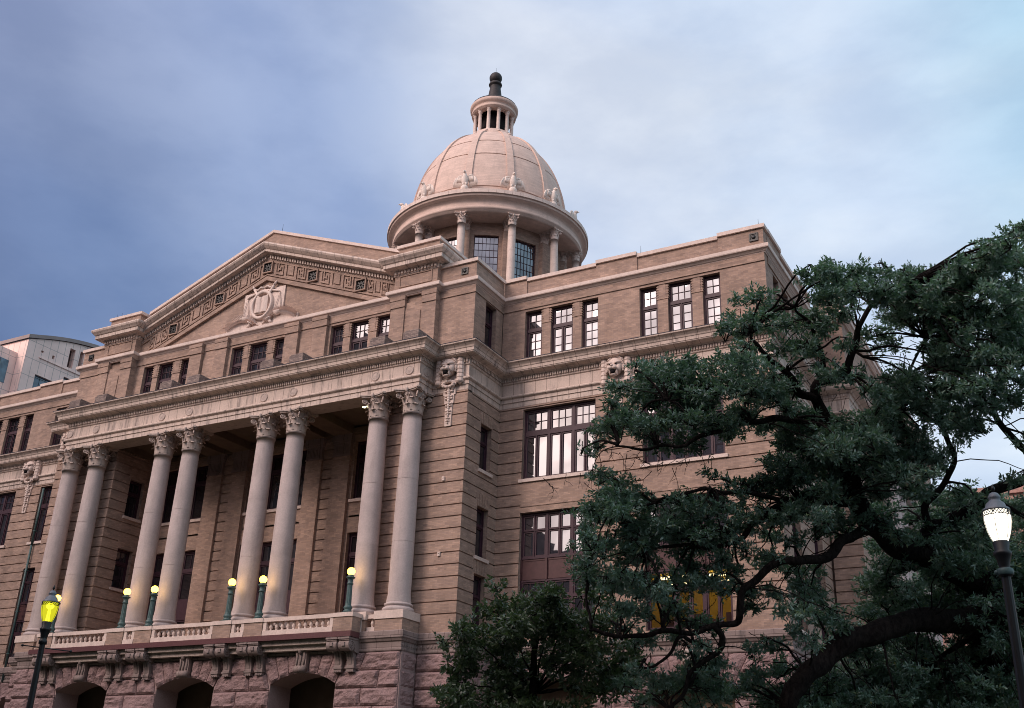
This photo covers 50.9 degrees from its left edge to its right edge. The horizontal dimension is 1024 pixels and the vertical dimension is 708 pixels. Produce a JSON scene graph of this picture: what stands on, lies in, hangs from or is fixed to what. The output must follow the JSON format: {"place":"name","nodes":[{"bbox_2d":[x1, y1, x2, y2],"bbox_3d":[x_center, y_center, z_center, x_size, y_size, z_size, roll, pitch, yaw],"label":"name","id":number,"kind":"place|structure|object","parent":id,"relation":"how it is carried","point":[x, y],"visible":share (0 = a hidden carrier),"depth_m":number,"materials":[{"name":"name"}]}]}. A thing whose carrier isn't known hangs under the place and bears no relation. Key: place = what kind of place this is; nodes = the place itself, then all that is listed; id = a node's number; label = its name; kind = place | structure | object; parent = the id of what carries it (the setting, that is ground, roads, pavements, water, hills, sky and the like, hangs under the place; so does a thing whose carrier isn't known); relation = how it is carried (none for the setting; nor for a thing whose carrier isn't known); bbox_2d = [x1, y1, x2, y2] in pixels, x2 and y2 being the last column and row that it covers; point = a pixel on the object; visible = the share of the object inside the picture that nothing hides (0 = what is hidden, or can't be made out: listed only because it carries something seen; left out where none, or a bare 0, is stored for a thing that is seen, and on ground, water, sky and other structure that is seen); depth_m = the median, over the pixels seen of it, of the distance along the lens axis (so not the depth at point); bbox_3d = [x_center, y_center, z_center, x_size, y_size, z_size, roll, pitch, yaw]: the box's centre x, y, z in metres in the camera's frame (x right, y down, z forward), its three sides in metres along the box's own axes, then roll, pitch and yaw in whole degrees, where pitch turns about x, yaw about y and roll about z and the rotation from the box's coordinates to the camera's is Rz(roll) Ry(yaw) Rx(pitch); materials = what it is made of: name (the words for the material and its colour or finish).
{"place":"outdoors","nodes":[
{"label":"outdoors","id":0,"kind":"place"},
{"bbox_2d":[21,585,71,707],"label":"street lamp","id":1,"kind":"object","parent":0,"point":[50,604],"visible":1,"depth_m":24.35,"materials":[{"name":"black metal"}]},
{"bbox_2d":[0,72,943,707],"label":"domed courthouse","id":2,"kind":"structure","parent":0,"point":[304,422],"depth_m":54.60,"materials":[{"name":"beige brick"}]},
{"bbox_2d":[0,492,15,547],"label":"window","id":3,"kind":"structure","parent":2,"relation":"in","point":[6,500],"depth_m":70.14,"materials":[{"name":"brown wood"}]},
{"bbox_2d":[3,418,19,453],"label":"window","id":4,"kind":"structure","parent":2,"relation":"in","point":[12,431],"depth_m":72.93,"materials":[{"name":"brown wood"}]},
{"bbox_2d":[7,621,24,663],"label":"window","id":5,"kind":"structure","parent":2,"relation":"in","point":[19,624],"depth_m":65.34,"materials":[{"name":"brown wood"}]},
{"bbox_2d":[20,415,33,450],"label":"window","id":6,"kind":"structure","parent":2,"relation":"in","point":[30,418],"depth_m":72.20,"materials":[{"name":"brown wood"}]},
{"bbox_2d":[20,568,34,604],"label":"window","id":7,"kind":"structure","parent":2,"relation":"in","point":[29,577],"depth_m":66.49,"materials":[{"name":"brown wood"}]},
{"bbox_2d":[26,487,51,544],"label":"window","id":8,"kind":"structure","parent":2,"relation":"in","point":[47,493],"depth_m":68.28,"materials":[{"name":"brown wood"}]},
{"bbox_2d":[50,595,60,632],"bbox_3d":[-24.190,13.761,56.870,0.430,2.055,0.423,-11,-27,27],"label":"globe lamp","id":9,"kind":"object","parent":2,"relation":"on","point":[52,627],"visible":0.34,"depth_m":56.62,"materials":[{"name":"metal"}]},
{"bbox_2d":[52,408,65,444],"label":"window","id":10,"kind":"structure","parent":2,"relation":"in","point":[56,440],"depth_m":70.48,"materials":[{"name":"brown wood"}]},
{"bbox_2d":[108,549,129,592],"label":"window","id":11,"kind":"structure","parent":2,"relation":"in","point":[122,558],"depth_m":60.94,"materials":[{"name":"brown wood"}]},
{"bbox_2d":[117,588,130,627],"bbox_3d":[-19.651,12.910,54.547,0.430,2.055,0.423,-11,-27,27],"label":"globe lamp","id":12,"kind":"object","parent":2,"relation":"on","point":[125,597],"visible":0.97,"depth_m":54.46,"materials":[{"name":"metal"}]},
{"bbox_2d":[122,481,141,523],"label":"window","id":13,"kind":"structure","parent":2,"relation":"in","point":[134,492],"depth_m":62.56,"materials":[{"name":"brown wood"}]},
{"bbox_2d":[143,367,153,392],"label":"window","id":14,"kind":"structure","parent":2,"relation":"in","point":[147,385],"depth_m":63.90,"materials":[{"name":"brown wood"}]},
{"bbox_2d":[145,586,157,625],"bbox_3d":[-17.965,12.594,53.684,0.430,2.055,0.423,-11,-27,27],"label":"globe lamp","id":15,"kind":"object","parent":2,"relation":"on","point":[149,620],"visible":0.98,"depth_m":53.60,"materials":[{"name":"metal"}]},
{"bbox_2d":[157,363,172,389],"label":"window","id":16,"kind":"structure","parent":2,"relation":"in","point":[165,375],"depth_m":63.37,"materials":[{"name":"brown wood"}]},
{"bbox_2d":[146,551,194,629],"bbox_3d":[-19.265,14.188,60.474,3.450,6.070,0.150,-11,-27,27],"label":"window","id":17,"kind":"structure","parent":2,"relation":"in","point":[188,563],"depth_m":60.76,"materials":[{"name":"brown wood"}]},
{"bbox_2d":[161,466,207,525],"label":"window","id":18,"kind":"structure","parent":2,"relation":"in","point":[200,483],"depth_m":63.07,"materials":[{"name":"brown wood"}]},
{"bbox_2d":[180,360,188,384],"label":"window","id":19,"kind":"structure","parent":2,"relation":"in","point":[183,376],"depth_m":62.61,"materials":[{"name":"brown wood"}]},
{"bbox_2d":[220,578,235,620],"bbox_3d":[-13.478,11.752,51.388,0.430,2.055,0.423,-11,-27,27],"label":"globe lamp","id":20,"kind":"object","parent":2,"relation":"on","point":[231,588],"visible":0.99,"depth_m":51.31,"materials":[{"name":"metal"}]},
{"bbox_2d":[231,348,243,374],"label":"window","id":21,"kind":"structure","parent":2,"relation":"in","point":[237,361],"depth_m":60.79,"materials":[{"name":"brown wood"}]},
{"bbox_2d":[249,343,267,370],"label":"window","id":22,"kind":"structure","parent":2,"relation":"in","point":[258,354],"depth_m":60.14,"materials":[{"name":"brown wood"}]},
{"bbox_2d":[252,576,266,618],"bbox_3d":[-11.783,11.434,50.521,0.430,2.055,0.423,-11,-27,27],"label":"globe lamp","id":23,"kind":"object","parent":2,"relation":"on","point":[262,585],"visible":0.98,"depth_m":50.44,"materials":[{"name":"metal"}]},
{"bbox_2d":[242,450,306,515],"bbox_3d":[-12.998,7.163,59.773,4.300,3.410,0.450,-11,-27,27],"label":"window","id":24,"kind":"structure","parent":2,"relation":"in","point":[277,462],"depth_m":59.83,"materials":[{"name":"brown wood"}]},
{"bbox_2d":[255,539,296,616],"bbox_3d":[-13.140,13.040,57.340,4.100,6.070,0.150,-11,-27,27],"label":"window","id":25,"kind":"structure","parent":2,"relation":"in","point":[266,548],"depth_m":57.83,"materials":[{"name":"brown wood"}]},
{"bbox_2d":[275,339,283,361],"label":"window","id":26,"kind":"structure","parent":2,"relation":"in","point":[279,351],"depth_m":59.50,"materials":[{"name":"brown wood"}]},
{"bbox_2d":[331,326,343,353],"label":"window","id":27,"kind":"structure","parent":2,"relation":"in","point":[337,341],"depth_m":57.64,"materials":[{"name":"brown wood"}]},
{"bbox_2d":[343,567,354,611],"bbox_3d":[-7.279,10.589,48.216,0.430,2.055,0.423,-11,-27,27],"label":"globe lamp","id":28,"kind":"object","parent":2,"relation":"on","point":[350,577],"visible":0.98,"depth_m":48.12,"materials":[{"name":"metal"}]},
{"bbox_2d":[342,533,356,611],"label":"window","id":29,"kind":"structure","parent":2,"relation":"in","point":[353,536],"depth_m":55.58,"materials":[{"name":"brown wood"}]},
{"bbox_2d":[348,441,366,502],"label":"window","id":30,"kind":"structure","parent":2,"relation":"in","point":[361,454],"depth_m":57.44,"materials":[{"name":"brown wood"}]},
{"bbox_2d":[351,320,368,349],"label":"window","id":31,"kind":"structure","parent":2,"relation":"in","point":[360,334],"depth_m":56.97,"materials":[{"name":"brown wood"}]},
{"bbox_2d":[378,316,389,336],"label":"window","id":32,"kind":"structure","parent":2,"relation":"in","point":[384,322],"depth_m":56.38,"materials":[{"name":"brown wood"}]},
{"bbox_2d":[471,575,480,627],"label":"window","id":33,"kind":"structure","parent":2,"relation":"in","point":[477,580],"depth_m":49.49,"materials":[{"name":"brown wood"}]},
{"bbox_2d":[472,508,488,563],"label":"window","id":34,"kind":"structure","parent":2,"relation":"in","point":[478,545],"depth_m":50.60,"materials":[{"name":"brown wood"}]},
{"bbox_2d":[478,427,492,477],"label":"window","id":35,"kind":"structure","parent":2,"relation":"in","point":[484,433],"depth_m":52.26,"materials":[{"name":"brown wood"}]},
{"bbox_2d":[484,306,492,347],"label":"window","id":36,"kind":"structure","parent":2,"relation":"in","point":[489,313],"depth_m":55.06,"materials":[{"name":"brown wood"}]},
{"bbox_2d":[526,311,541,356],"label":"window","id":37,"kind":"structure","parent":2,"relation":"in","point":[533,345],"depth_m":54.97,"materials":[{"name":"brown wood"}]},
{"bbox_2d":[520,576,594,635],"bbox_3d":[2.088,11.465,48.706,3.920,2.608,0.150,-11,-27,27],"label":"window","id":38,"kind":"structure","parent":2,"relation":"in","point":[570,590],"depth_m":48.89,"materials":[{"name":"brown wood"}]},
{"bbox_2d":[518,400,597,482],"bbox_3d":[2.281,4.210,51.743,4.160,3.760,0.450,-11,-27,27],"label":"window","id":39,"kind":"structure","parent":2,"relation":"in","point":[552,434],"depth_m":51.93,"materials":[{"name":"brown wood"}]},
{"bbox_2d":[521,508,594,559],"bbox_3d":[2.202,8.357,50.069,3.920,2.200,0.150,-11,-27,27],"label":"window","id":40,"kind":"structure","parent":2,"relation":"in","point":[547,534],"depth_m":50.30,"materials":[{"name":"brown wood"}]},
{"bbox_2d":[552,305,572,352],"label":"window","id":41,"kind":"structure","parent":2,"relation":"in","point":[562,325],"depth_m":54.26,"materials":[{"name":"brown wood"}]},
{"bbox_2d":[583,299,597,346],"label":"window","id":42,"kind":"structure","parent":2,"relation":"in","point":[590,318],"depth_m":53.57,"materials":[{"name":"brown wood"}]},
{"bbox_2d":[641,287,657,335],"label":"window","id":43,"kind":"structure","parent":2,"relation":"in","point":[649,303],"depth_m":52.15,"materials":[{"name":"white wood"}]},
{"bbox_2d":[669,280,692,330],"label":"window","id":44,"kind":"structure","parent":2,"relation":"in","point":[680,301],"depth_m":51.44,"materials":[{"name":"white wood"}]},
{"bbox_2d":[640,381,727,467],"bbox_3d":[7.795,3.176,48.922,4.120,3.760,0.450,-11,-27,27],"label":"window","id":45,"kind":"structure","parent":2,"relation":"in","point":[717,448],"depth_m":48.36,"materials":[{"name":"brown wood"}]},
{"bbox_2d":[651,494,728,546],"bbox_3d":[7.717,7.322,47.247,3.880,2.200,0.150,-11,-27,27],"label":"window","id":46,"kind":"structure","parent":2,"relation":"in","point":[660,543],"depth_m":47.32,"materials":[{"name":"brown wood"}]},
{"bbox_2d":[647,565,732,630],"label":"window","id":47,"kind":"structure","parent":2,"relation":"in","point":[704,601],"depth_m":47.38,"materials":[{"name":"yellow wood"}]},
{"bbox_2d":[703,274,721,323],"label":"window","id":48,"kind":"structure","parent":2,"relation":"in","point":[712,291],"depth_m":50.74,"materials":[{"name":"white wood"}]},
{"bbox_2d":[792,521,809,634],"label":"window","id":49,"kind":"structure","parent":2,"relation":"in","point":[793,527],"depth_m":47.05,"materials":[{"name":"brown wood"}]},
{"bbox_2d":[813,524,827,646],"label":"window","id":50,"kind":"structure","parent":2,"relation":"in","point":[816,544],"depth_m":49.84,"materials":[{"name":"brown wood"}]},
{"bbox_2d":[0,0,1023,490],"label":"sky","id":51,"kind":"structure","parent":0,"point":[145,145],"materials":[{"name":"blue"}]},
{"bbox_2d":[909,477,1022,634],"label":"building","id":52,"kind":"structure","parent":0,"point":[967,484],"depth_m":33.88,"materials":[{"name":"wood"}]},
{"bbox_2d":[981,484,1023,707],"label":"street lamp","id":53,"kind":"object","parent":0,"point":[996,513],"visible":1,"depth_m":14.97,"materials":[{"name":"black metal"}]},
{"label":"ground","id":54,"kind":"structure","parent":0,"visible":0},
{"bbox_2d":[0,334,99,393],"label":"office tower","id":55,"kind":"structure","parent":54,"relation":"on","point":[27,361],"depth_m":250.59,"materials":[{"name":"concrete"}]},
{"bbox_2d":[0,357,67,387],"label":"window","id":56,"kind":"structure","parent":55,"relation":"in","point":[4,362],"depth_m":245.28,"materials":[{"name":"blue glass"}]},
{"bbox_2d":[942,484,1023,689],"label":"building","id":57,"kind":"structure","parent":54,"relation":"on","point":[1016,491],"depth_m":103.64,"materials":[{"name":"brown brick"}]},
{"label":"lawn","id":58,"kind":"structure","parent":0,"visible":0},
{"bbox_2d":[426,575,652,707],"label":"magnolia tree","id":59,"kind":"object","parent":58,"relation":"on","point":[512,680],"visible":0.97,"depth_m":26.67,"materials":[{"name":"green plant"}]},
{"bbox_2d":[543,219,1023,707],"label":"live oak","id":60,"kind":"object","parent":58,"relation":"on","point":[966,608],"visible":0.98,"depth_m":23.58,"materials":[{"name":"green plant"}]},
{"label":"path","id":61,"kind":"structure","parent":0,"visible":0},
{"bbox_2d":[786,630,953,680],"bbox_3d":[12.713,12.491,33.494,7.080,8.313,5.574,7,-24,-11],"label":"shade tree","id":62,"kind":"object","parent":61,"relation":"on","point":[880,648],"visible":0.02,"depth_m":34.13,"materials":[{"name":"plant"}]}
]}

